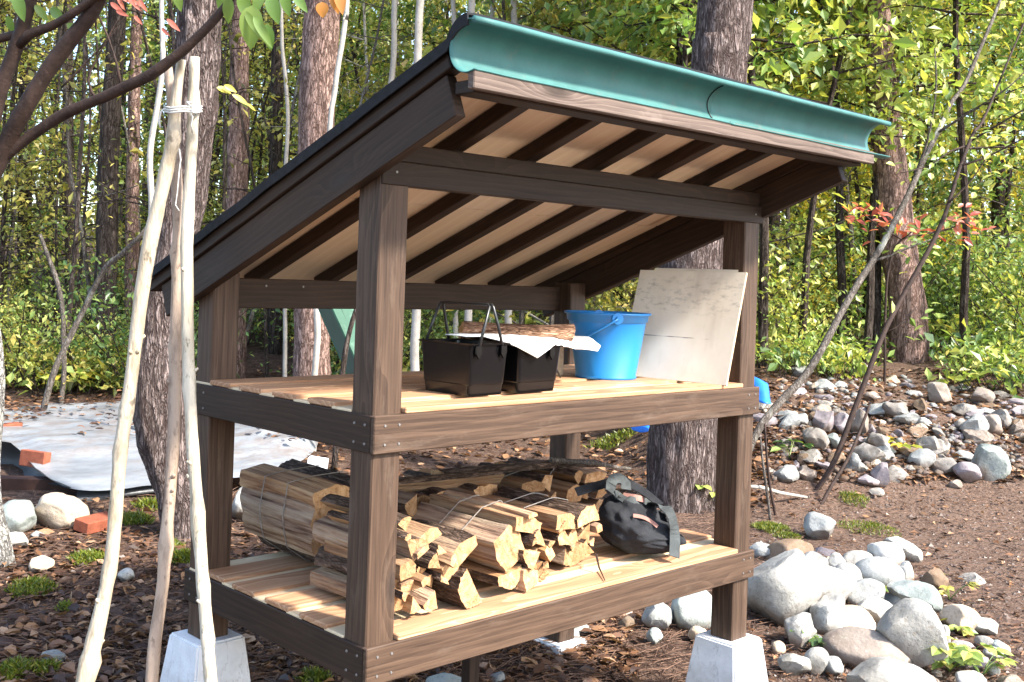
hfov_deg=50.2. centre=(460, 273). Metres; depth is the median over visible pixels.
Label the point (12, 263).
young tree
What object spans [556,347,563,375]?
wood offcut
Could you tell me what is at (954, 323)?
green plant
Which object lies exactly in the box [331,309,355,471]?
sapling
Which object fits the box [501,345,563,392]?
plastic basket
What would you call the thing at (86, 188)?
sapling
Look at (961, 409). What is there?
stone
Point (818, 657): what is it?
stone
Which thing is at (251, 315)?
sapling
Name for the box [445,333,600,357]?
white sheet
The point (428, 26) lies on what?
young tree
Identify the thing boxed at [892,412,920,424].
stone
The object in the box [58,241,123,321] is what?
shrub
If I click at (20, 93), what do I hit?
tree
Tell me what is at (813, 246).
shrub
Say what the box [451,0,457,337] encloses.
sapling
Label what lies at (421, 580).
split log
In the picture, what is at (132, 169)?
tree
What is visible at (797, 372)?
stone
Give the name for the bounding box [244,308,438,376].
shrub
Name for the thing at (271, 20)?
sapling
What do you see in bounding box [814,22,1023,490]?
leaning sapling
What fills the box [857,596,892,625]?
stone
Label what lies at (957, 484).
stone
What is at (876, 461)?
stone
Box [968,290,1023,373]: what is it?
shrub
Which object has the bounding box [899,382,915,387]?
stone
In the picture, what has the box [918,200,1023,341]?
shrub
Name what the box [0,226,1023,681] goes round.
ground
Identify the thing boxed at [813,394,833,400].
stone
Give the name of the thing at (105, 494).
pipe
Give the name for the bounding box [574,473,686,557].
canvas bag
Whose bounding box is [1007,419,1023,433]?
stone
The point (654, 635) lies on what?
stone
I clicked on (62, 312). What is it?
dead stick
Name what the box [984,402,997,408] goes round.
stone
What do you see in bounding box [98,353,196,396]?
yellow plant
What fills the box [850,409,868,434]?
stone
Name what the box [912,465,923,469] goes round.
stone
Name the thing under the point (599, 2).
young tree
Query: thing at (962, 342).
green plant
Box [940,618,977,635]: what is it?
weed
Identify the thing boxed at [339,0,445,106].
sapling
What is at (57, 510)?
stone
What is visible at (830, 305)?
shrub
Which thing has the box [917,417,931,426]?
stone
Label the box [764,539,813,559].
stone
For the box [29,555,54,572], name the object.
stone
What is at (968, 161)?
young tree
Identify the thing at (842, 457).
stone
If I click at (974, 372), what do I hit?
green plant
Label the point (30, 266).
sapling
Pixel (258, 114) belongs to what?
young tree
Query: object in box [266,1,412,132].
young tree
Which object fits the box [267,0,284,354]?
tree
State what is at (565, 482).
firewood bundle
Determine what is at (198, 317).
shrub
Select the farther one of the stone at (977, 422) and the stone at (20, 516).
the stone at (977, 422)
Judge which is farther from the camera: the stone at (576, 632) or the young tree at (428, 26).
the young tree at (428, 26)
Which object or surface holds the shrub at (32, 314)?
on the ground at (256, 358)
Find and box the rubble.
[759,375,1023,481]
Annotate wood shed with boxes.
[150,12,890,681]
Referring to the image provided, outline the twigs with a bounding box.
[0,398,1023,681]
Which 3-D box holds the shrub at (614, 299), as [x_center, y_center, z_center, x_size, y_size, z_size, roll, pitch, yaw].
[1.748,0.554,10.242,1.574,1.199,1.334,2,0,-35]
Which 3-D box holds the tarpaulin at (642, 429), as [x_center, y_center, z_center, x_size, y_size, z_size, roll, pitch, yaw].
[1.194,1.030,7.285,0.169,0.038,0.231,2,0,16]
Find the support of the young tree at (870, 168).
on the ground at (256, 358)
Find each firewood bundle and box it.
[239,459,349,569]
[399,476,445,506]
[403,468,497,495]
[410,490,554,591]
[463,462,556,498]
[481,486,601,566]
[507,457,606,511]
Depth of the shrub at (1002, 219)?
12.32 m
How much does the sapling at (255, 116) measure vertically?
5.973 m
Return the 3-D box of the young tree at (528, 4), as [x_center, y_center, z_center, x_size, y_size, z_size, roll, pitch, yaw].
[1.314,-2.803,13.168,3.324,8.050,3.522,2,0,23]
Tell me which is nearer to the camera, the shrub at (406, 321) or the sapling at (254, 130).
the shrub at (406, 321)
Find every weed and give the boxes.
[29,362,100,393]
[57,372,100,391]
[696,484,714,497]
[769,438,813,457]
[789,620,826,647]
[888,436,921,448]
[927,634,998,671]
[938,574,979,599]
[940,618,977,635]
[949,646,1017,674]
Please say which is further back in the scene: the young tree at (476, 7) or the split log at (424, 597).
the young tree at (476, 7)
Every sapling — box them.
[0,0,58,287]
[0,0,95,263]
[0,0,96,320]
[0,0,114,346]
[0,0,220,323]
[0,1,122,251]
[0,2,127,294]
[0,4,91,324]
[0,5,103,212]
[0,7,124,129]
[0,7,211,246]
[0,14,150,215]
[0,40,94,302]
[0,66,97,290]
[0,128,67,249]
[1,1,106,322]
[2,16,170,240]
[4,0,301,210]
[4,1,175,257]
[5,0,104,231]
[5,0,174,393]
[11,0,166,339]
[12,0,155,260]
[14,0,151,343]
[40,228,144,410]
[42,3,166,296]
[79,40,296,271]
[84,0,291,279]
[86,0,228,346]
[88,31,255,230]
[92,24,299,246]
[118,13,301,377]
[119,5,338,220]
[125,0,176,155]
[130,3,296,197]
[132,9,435,340]
[141,2,298,224]
[144,22,290,224]
[145,62,227,221]
[147,0,165,214]
[168,1,301,223]
[174,11,293,310]
[205,13,365,219]
[208,3,355,353]
[208,9,383,219]
[215,16,299,317]
[218,10,289,213]
[222,9,346,149]
[223,17,299,182]
[225,10,294,171]
[228,0,302,141]
[279,0,289,376]
[288,7,354,118]
[312,0,349,450]
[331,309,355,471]
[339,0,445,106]
[388,0,397,83]
[410,0,423,370]
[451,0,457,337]
[464,0,474,320]
[488,0,494,322]
[504,0,517,323]
[752,0,1023,450]
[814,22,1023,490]
[842,202,996,383]
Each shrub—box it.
[0,235,50,312]
[0,250,121,390]
[0,286,83,390]
[0,289,36,341]
[1,262,36,313]
[1,288,40,345]
[1,306,33,351]
[4,250,54,321]
[4,282,50,342]
[5,253,64,322]
[6,263,51,318]
[15,244,124,336]
[16,294,131,394]
[30,250,256,391]
[46,256,254,378]
[48,256,136,330]
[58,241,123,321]
[59,234,124,311]
[86,281,132,344]
[194,301,261,345]
[194,301,292,345]
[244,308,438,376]
[247,308,293,335]
[250,308,293,339]
[255,309,293,334]
[277,309,422,374]
[290,310,444,369]
[330,309,449,371]
[402,309,486,371]
[402,312,483,370]
[404,309,517,337]
[404,311,539,367]
[409,310,540,335]
[426,310,529,337]
[503,309,587,324]
[533,281,636,318]
[587,287,633,310]
[589,283,636,311]
[601,278,637,311]
[755,201,861,361]
[756,233,828,356]
[756,244,892,370]
[757,198,865,317]
[757,215,863,336]
[757,227,854,331]
[773,208,983,353]
[777,256,824,322]
[780,211,846,284]
[783,235,864,327]
[792,254,833,308]
[810,269,861,321]
[812,243,862,326]
[814,206,977,320]
[830,233,955,323]
[833,266,933,328]
[862,208,1020,338]
[881,215,1002,309]
[884,218,1023,337]
[917,236,1007,334]
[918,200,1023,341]
[922,262,1018,335]
[923,199,1020,278]
[923,266,1023,347]
[924,222,1023,368]
[934,259,1019,330]
[935,217,1023,328]
[941,249,1023,325]
[941,251,1023,360]
[951,222,1023,277]
[955,252,1023,325]
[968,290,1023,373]
[976,240,1023,337]
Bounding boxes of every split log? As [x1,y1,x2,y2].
[310,566,404,610]
[312,516,347,548]
[314,545,398,587]
[320,494,411,530]
[324,539,415,580]
[327,510,410,540]
[332,520,428,561]
[334,569,419,613]
[339,570,408,600]
[345,512,441,542]
[396,544,428,558]
[397,490,416,516]
[397,578,420,590]
[398,469,504,491]
[407,586,436,611]
[410,572,429,587]
[411,519,476,565]
[414,550,439,567]
[416,564,448,584]
[416,565,425,573]
[422,571,432,587]
[426,567,481,608]
[428,560,458,580]
[429,542,446,554]
[437,547,456,567]
[459,321,575,342]
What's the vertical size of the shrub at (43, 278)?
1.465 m
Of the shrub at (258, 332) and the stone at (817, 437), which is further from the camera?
the shrub at (258, 332)
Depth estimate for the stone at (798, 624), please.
4.41 m
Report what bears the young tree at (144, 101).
on the ground at (256, 358)
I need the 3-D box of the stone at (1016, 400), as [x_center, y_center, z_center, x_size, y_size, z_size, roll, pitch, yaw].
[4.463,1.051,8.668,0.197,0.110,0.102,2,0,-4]
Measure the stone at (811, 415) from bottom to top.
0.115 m
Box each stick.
[38,234,66,402]
[549,457,631,469]
[751,485,807,497]
[760,437,771,519]
[764,424,776,515]
[820,404,870,504]
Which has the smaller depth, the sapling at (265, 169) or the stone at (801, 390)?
the stone at (801, 390)
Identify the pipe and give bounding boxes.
[77,485,154,501]
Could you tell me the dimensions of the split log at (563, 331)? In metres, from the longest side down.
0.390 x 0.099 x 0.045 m
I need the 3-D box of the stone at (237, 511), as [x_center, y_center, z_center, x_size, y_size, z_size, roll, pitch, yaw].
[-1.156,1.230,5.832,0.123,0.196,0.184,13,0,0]
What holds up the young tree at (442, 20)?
on the ground at (256, 358)
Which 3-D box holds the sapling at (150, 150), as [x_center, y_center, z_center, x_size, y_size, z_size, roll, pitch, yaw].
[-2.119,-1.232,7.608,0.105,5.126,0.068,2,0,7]
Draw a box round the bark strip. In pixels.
[595,554,604,580]
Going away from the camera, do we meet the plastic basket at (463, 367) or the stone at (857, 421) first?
the plastic basket at (463, 367)
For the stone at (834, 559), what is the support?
on the ground at (256, 358)
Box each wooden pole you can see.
[75,59,185,681]
[145,67,182,681]
[180,56,217,681]
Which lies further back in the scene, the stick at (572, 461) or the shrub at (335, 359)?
the shrub at (335, 359)
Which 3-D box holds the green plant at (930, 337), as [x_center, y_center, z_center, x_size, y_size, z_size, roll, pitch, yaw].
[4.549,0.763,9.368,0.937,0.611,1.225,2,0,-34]
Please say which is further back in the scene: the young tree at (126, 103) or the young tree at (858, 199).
the young tree at (126, 103)
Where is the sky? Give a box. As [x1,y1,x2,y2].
[0,0,1023,260]
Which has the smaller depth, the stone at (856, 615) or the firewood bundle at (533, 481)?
the firewood bundle at (533, 481)
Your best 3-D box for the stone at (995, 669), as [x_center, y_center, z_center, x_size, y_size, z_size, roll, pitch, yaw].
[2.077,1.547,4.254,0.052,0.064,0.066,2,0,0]
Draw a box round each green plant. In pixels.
[755,312,841,365]
[755,317,850,365]
[755,329,821,369]
[755,334,841,378]
[757,318,864,349]
[760,331,851,378]
[769,317,858,361]
[769,322,861,342]
[781,325,875,359]
[784,336,856,372]
[801,344,894,381]
[804,334,895,379]
[804,343,893,380]
[910,313,1014,365]
[924,325,1023,398]
[925,344,1023,392]
[928,319,1023,368]
[929,334,1023,380]
[934,343,1000,372]
[935,315,1020,344]
[937,327,1009,354]
[947,329,1023,363]
[955,339,1023,375]
[971,336,1017,367]
[982,359,1023,395]
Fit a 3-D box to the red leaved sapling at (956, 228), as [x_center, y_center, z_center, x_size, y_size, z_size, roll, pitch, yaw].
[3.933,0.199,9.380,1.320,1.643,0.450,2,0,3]
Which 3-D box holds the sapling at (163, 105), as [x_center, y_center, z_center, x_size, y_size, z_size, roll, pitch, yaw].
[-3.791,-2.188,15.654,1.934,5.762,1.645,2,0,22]
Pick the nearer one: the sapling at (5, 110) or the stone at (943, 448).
the stone at (943, 448)
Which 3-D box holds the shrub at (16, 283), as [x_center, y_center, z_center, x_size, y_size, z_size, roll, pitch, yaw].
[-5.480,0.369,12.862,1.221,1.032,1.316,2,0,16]
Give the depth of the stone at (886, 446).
7.61 m
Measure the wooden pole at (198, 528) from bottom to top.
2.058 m
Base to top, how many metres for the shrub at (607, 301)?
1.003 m
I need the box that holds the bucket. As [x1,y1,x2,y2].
[564,310,651,379]
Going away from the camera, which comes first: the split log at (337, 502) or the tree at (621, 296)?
the split log at (337, 502)
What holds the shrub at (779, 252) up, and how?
on the ground at (256, 358)
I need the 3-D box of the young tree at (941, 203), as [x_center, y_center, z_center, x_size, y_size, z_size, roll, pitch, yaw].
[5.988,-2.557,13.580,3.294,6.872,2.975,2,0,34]
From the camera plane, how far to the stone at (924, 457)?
7.45 m
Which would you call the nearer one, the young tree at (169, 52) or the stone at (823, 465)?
the stone at (823, 465)
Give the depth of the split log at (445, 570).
2.94 m
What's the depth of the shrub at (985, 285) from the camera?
10.39 m
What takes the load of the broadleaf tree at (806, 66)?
on the ground at (256, 358)
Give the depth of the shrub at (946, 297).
11.71 m
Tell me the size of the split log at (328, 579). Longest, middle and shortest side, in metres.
0.364 x 0.061 x 0.056 m
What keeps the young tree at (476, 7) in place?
on the ground at (256, 358)
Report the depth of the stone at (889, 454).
7.52 m
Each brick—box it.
[3,422,22,426]
[19,449,50,466]
[73,511,107,534]
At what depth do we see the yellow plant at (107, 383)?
10.02 m
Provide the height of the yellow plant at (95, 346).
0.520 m
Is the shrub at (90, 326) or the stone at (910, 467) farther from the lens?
the shrub at (90, 326)
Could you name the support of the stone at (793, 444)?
on the ground at (256, 358)
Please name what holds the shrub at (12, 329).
on the ground at (256, 358)
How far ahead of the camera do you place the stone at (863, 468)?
7.37 m
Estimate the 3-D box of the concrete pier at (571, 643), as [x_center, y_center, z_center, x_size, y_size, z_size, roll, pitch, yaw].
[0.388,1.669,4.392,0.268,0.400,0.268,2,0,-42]
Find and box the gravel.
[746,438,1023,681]
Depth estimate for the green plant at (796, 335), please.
9.66 m
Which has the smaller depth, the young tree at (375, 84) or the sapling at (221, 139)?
the young tree at (375, 84)
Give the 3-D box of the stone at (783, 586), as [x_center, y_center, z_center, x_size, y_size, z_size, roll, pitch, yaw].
[1.405,1.394,4.803,0.346,0.370,0.375,2,0,0]
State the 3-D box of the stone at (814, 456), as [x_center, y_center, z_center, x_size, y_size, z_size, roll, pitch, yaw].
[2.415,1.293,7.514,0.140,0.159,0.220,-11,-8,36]
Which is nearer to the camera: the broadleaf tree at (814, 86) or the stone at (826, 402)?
the stone at (826, 402)
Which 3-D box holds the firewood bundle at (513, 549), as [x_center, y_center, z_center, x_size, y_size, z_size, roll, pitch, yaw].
[0.055,0.799,3.284,0.238,0.234,0.452,2,0,-42]
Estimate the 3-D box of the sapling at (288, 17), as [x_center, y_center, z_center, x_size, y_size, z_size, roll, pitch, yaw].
[-1.962,-1.750,12.966,2.790,5.560,1.754,2,0,11]
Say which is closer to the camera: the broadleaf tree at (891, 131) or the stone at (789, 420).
the stone at (789, 420)
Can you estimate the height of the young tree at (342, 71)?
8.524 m
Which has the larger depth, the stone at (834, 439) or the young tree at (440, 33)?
the young tree at (440, 33)
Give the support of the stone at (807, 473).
on the ground at (256, 358)
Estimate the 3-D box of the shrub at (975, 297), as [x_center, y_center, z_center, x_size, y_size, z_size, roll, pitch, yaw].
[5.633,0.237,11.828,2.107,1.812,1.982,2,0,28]
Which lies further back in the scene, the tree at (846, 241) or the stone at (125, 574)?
the tree at (846, 241)
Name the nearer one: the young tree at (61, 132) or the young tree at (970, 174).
the young tree at (970, 174)
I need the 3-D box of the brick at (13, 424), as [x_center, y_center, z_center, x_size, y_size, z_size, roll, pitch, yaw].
[-3.077,1.047,7.446,0.070,0.042,0.147,2,0,36]
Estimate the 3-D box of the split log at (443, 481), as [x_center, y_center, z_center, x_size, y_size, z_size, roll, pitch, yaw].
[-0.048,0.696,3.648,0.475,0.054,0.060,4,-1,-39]
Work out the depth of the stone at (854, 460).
7.36 m
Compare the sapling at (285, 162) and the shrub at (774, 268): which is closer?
the sapling at (285, 162)
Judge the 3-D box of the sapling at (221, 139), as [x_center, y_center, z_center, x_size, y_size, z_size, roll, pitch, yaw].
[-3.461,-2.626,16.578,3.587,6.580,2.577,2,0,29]
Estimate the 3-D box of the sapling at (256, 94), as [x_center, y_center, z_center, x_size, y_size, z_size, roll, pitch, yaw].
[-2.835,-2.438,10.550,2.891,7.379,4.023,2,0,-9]
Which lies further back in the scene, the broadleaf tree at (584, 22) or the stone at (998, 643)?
the broadleaf tree at (584, 22)
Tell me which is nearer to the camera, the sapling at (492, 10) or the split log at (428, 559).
the split log at (428, 559)
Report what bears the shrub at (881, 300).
on the ground at (256, 358)
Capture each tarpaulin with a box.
[1,401,317,490]
[630,426,648,432]
[754,377,770,403]
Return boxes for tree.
[0,0,88,257]
[0,0,93,275]
[0,0,94,247]
[0,0,144,260]
[0,0,167,258]
[0,0,345,179]
[0,1,64,284]
[0,13,48,170]
[0,71,125,262]
[0,329,15,566]
[1,14,62,172]
[6,1,142,256]
[17,23,31,317]
[33,0,172,232]
[49,0,228,240]
[54,5,228,247]
[62,0,76,323]
[92,0,126,365]
[94,9,298,229]
[98,0,290,248]
[124,0,142,335]
[133,0,221,541]
[142,9,284,215]
[144,4,353,227]
[150,1,296,164]
[205,0,367,213]
[206,9,363,221]
[208,0,413,318]
[210,26,297,216]
[226,0,250,378]
[230,5,373,107]
[251,0,414,185]
[265,0,383,158]
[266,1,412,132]
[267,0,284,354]
[267,0,499,317]
[267,1,425,150]
[270,0,451,113]
[291,0,408,120]
[292,3,381,142]
[293,0,339,375]
[294,2,432,96]
[338,0,517,117]
[347,0,428,91]
[377,0,451,66]
[380,0,448,54]
[389,0,638,330]
[398,0,449,61]
[398,0,501,69]
[400,0,497,56]
[400,1,521,62]
[401,0,581,55]
[401,0,676,324]
[409,0,487,66]
[410,0,695,324]
[455,0,625,42]
[479,0,657,324]
[488,0,658,55]
[524,0,766,323]
[536,0,694,66]
[541,0,917,93]
[544,0,676,269]
[572,0,846,87]
[578,1,863,106]
[604,0,623,309]
[604,0,902,272]
[621,4,831,257]
[635,0,825,368]
[636,0,948,88]
[646,0,753,513]
[667,0,888,93]
[674,48,826,253]
[747,3,987,289]
[747,4,932,321]
[752,0,1012,335]
[755,5,869,241]
[755,7,932,285]
[756,1,926,326]
[756,5,895,320]
[759,1,782,326]
[760,0,966,365]
[760,0,1022,358]
[775,3,848,262]
[778,6,950,259]
[779,0,1021,362]
[780,6,905,276]
[780,8,955,263]
[783,0,990,243]
[785,0,969,334]
[787,0,1023,358]
[795,0,1023,362]
[798,0,1023,334]
[805,0,1021,289]
[815,49,935,260]
[819,59,929,309]
[820,23,976,246]
[824,42,943,201]
[842,66,854,326]
[849,2,1023,318]
[864,0,930,363]
[899,22,1020,249]
[902,1,1023,263]
[906,17,980,233]
[908,37,1021,256]
[915,8,1023,265]
[915,17,1023,273]
[917,0,1023,307]
[920,0,1023,269]
[921,0,1023,280]
[922,0,1023,258]
[924,31,1020,231]
[931,0,1023,255]
[945,2,1023,257]
[954,0,1023,155]
[991,2,1006,277]
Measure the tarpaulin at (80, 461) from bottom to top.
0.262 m
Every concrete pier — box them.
[160,629,250,681]
[532,637,586,654]
[685,630,767,681]
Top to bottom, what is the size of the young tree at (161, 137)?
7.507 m
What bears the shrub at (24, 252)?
on the ground at (256, 358)
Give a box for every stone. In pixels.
[3,499,36,532]
[10,532,28,547]
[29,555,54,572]
[31,531,43,537]
[35,492,89,529]
[41,649,65,663]
[118,568,134,580]
[232,487,242,519]
[425,672,460,681]
[490,671,504,681]
[574,625,591,635]
[574,629,579,637]
[617,616,634,628]
[642,603,672,630]
[646,627,662,644]
[671,590,711,631]
[687,626,705,641]
[747,548,821,626]
[749,542,769,557]
[753,413,777,425]
[759,402,772,409]
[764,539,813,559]
[771,640,785,654]
[773,464,798,482]
[776,438,791,444]
[777,410,797,420]
[777,413,800,429]
[777,653,811,675]
[784,612,816,649]
[786,442,797,450]
[790,460,799,468]
[791,366,813,376]
[794,387,806,394]
[797,413,808,424]
[797,453,807,464]
[798,465,816,480]
[799,449,822,466]
[802,427,829,450]
[804,511,835,539]
[804,551,828,564]
[804,647,829,675]
[809,382,817,388]
[809,411,814,420]
[809,559,856,599]
[809,593,844,636]
[810,404,831,411]
[812,410,833,432]
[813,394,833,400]
[814,379,836,391]
[815,461,829,469]
[815,547,835,555]
[818,400,831,405]
[821,626,911,666]
[825,656,843,676]
[827,433,839,447]
[827,452,845,463]
[828,552,845,566]
[832,412,848,434]
[834,381,847,387]
[835,562,862,578]
[842,550,873,564]
[843,605,875,629]
[845,461,867,472]
[846,578,885,604]
[846,656,936,681]
[848,442,886,461]
[849,452,860,471]
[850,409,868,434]
[855,556,904,585]
[856,474,879,486]
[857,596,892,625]
[864,391,880,400]
[866,402,890,414]
[866,432,889,446]
[867,424,874,432]
[867,541,904,564]
[869,487,884,496]
[870,459,880,466]
[870,462,889,487]
[875,426,892,435]
[875,442,895,452]
[876,598,948,667]
[880,375,899,383]
[882,402,908,417]
[882,450,894,461]
[883,536,922,562]
[884,593,900,603]
[887,579,942,611]
[888,465,908,482]
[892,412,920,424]
[893,429,902,436]
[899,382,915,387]
[899,446,918,455]
[899,561,913,579]
[903,465,914,470]
[905,390,922,395]
[905,427,928,437]
[907,448,935,467]
[912,398,927,410]
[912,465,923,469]
[916,423,927,427]
[916,436,938,449]
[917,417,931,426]
[919,568,948,595]
[924,414,937,420]
[927,382,951,403]
[931,438,950,454]
[931,669,942,676]
[932,427,945,437]
[932,457,955,473]
[939,604,981,634]
[943,625,950,641]
[946,426,956,431]
[948,479,962,488]
[951,403,976,415]
[952,462,981,482]
[952,640,974,649]
[953,450,973,461]
[953,657,988,668]
[954,418,964,428]
[955,385,970,389]
[955,670,986,681]
[958,572,985,584]
[959,414,988,432]
[963,429,994,444]
[964,409,987,416]
[970,387,995,402]
[971,444,1011,481]
[974,635,993,648]
[975,617,998,634]
[982,407,994,414]
[983,646,1003,660]
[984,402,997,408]
[984,661,999,677]
[985,414,1002,434]
[991,409,1011,428]
[992,640,1010,655]
[994,391,1009,398]
[998,674,1023,681]
[1007,398,1023,404]
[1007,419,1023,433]
[1008,405,1023,416]
[1011,419,1023,425]
[1012,432,1023,436]
[1018,436,1023,442]
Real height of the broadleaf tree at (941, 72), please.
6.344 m
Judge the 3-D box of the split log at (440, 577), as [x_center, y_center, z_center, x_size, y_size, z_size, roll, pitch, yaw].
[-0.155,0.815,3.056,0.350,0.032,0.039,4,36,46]
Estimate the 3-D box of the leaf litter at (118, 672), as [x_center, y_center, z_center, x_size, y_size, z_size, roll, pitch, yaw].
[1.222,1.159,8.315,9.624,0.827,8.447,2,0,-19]
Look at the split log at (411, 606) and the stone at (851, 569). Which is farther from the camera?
the stone at (851, 569)
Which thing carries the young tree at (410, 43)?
on the ground at (256, 358)
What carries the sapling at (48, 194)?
on the ground at (256, 358)
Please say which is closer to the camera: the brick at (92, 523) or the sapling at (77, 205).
the brick at (92, 523)
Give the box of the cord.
[158,101,202,210]
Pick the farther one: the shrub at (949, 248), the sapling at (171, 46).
the sapling at (171, 46)
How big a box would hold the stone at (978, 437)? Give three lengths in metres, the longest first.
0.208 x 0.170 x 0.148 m
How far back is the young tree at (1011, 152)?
12.76 m
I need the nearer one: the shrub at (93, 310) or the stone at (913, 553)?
the stone at (913, 553)
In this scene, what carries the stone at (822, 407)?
on the ground at (256, 358)
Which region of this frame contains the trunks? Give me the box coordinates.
[0,0,1023,295]
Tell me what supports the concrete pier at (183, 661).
on the ground at (256, 358)
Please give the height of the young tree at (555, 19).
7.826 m
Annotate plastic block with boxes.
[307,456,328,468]
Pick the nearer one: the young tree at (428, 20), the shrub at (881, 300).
the young tree at (428, 20)
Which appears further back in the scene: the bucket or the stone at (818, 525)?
the stone at (818, 525)
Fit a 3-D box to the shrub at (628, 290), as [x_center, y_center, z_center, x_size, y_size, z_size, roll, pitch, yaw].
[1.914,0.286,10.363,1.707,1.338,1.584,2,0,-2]
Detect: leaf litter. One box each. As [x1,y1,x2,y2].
[0,366,1023,681]
[4,389,328,453]
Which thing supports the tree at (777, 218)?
on the ground at (256, 358)
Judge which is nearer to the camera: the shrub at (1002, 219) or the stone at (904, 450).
the stone at (904, 450)
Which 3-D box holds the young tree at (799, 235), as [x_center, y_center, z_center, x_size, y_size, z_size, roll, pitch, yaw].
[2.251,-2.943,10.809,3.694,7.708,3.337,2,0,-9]
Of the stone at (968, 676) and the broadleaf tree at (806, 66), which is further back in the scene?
the broadleaf tree at (806, 66)
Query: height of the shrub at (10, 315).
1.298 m
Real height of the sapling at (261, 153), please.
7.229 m
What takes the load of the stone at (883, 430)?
on the ground at (256, 358)
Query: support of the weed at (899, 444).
on the ground at (256, 358)
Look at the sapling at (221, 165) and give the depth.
14.67 m
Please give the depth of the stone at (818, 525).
6.13 m
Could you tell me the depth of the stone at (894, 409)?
8.18 m
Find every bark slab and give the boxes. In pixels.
[430,460,556,474]
[494,459,601,468]
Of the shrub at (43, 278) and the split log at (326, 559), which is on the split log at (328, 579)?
the split log at (326, 559)
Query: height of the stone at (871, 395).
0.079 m
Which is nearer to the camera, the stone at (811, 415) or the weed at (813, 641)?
the weed at (813, 641)
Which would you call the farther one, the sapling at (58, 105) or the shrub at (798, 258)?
the sapling at (58, 105)
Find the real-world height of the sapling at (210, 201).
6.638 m
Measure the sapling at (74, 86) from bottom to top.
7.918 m
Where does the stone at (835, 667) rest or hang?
on the ground at (256, 358)
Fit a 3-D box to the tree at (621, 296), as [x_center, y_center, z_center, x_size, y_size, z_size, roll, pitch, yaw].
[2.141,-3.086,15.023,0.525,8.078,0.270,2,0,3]
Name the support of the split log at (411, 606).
on the wood shed
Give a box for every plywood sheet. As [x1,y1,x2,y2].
[632,270,747,385]
[655,268,737,271]
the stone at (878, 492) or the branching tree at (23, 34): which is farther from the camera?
the stone at (878, 492)
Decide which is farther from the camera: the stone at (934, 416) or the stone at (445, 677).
the stone at (934, 416)
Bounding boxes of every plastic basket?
[419,301,510,396]
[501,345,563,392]
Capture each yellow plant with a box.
[3,333,119,398]
[3,341,43,382]
[3,345,39,374]
[5,357,23,386]
[6,352,111,398]
[7,349,96,385]
[11,331,121,386]
[22,335,128,385]
[50,323,127,364]
[71,333,121,386]
[81,363,125,392]
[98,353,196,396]
[101,348,196,383]
[103,367,124,388]
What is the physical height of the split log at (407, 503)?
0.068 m
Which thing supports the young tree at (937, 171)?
on the ground at (256, 358)
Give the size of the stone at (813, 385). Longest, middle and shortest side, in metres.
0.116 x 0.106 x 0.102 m
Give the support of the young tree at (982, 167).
on the ground at (256, 358)
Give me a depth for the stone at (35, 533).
5.31 m
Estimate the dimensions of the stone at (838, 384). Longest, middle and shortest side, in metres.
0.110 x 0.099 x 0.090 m
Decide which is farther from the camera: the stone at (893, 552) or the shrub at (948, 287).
the shrub at (948, 287)
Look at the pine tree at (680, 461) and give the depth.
6.73 m
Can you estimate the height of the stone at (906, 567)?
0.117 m
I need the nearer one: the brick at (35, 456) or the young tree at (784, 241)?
the brick at (35, 456)
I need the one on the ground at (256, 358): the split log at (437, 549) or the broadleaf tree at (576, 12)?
the broadleaf tree at (576, 12)
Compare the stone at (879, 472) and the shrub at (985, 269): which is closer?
the stone at (879, 472)
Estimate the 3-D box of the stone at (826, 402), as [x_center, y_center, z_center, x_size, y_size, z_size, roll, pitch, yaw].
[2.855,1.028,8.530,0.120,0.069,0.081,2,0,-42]
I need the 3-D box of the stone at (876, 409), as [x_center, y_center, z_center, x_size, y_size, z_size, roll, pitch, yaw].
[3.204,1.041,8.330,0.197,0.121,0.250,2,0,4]
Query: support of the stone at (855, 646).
on the ground at (256, 358)
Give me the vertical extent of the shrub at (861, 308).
1.822 m
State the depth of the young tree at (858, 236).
11.48 m
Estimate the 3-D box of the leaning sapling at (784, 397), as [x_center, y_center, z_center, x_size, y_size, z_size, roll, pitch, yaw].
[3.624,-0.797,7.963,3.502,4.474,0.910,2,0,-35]
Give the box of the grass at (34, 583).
[0,428,901,681]
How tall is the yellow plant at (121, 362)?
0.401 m
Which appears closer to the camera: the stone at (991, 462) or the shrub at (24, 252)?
the stone at (991, 462)
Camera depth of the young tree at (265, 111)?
18.25 m
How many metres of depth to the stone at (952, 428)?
7.95 m
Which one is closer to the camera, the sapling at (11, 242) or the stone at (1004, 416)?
the stone at (1004, 416)
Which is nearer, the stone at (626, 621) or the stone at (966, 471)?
the stone at (626, 621)
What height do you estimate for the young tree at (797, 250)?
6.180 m
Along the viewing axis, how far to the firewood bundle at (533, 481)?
3.87 m
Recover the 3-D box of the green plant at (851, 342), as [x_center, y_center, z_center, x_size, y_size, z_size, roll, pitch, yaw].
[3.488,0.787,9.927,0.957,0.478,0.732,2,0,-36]
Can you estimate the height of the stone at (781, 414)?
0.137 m
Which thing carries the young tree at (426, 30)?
on the ground at (256, 358)
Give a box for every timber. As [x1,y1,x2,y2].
[1,475,76,491]
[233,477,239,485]
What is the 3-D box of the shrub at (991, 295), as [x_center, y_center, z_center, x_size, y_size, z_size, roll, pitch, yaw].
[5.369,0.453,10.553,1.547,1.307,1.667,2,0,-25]
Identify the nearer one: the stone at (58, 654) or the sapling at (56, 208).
the stone at (58, 654)
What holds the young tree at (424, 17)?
on the ground at (256, 358)
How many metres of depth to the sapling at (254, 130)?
15.88 m
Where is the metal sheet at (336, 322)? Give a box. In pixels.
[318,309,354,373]
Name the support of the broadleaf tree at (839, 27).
on the ground at (256, 358)
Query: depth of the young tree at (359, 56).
14.22 m
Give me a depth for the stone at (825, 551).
5.87 m
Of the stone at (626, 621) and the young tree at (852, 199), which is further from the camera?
the young tree at (852, 199)

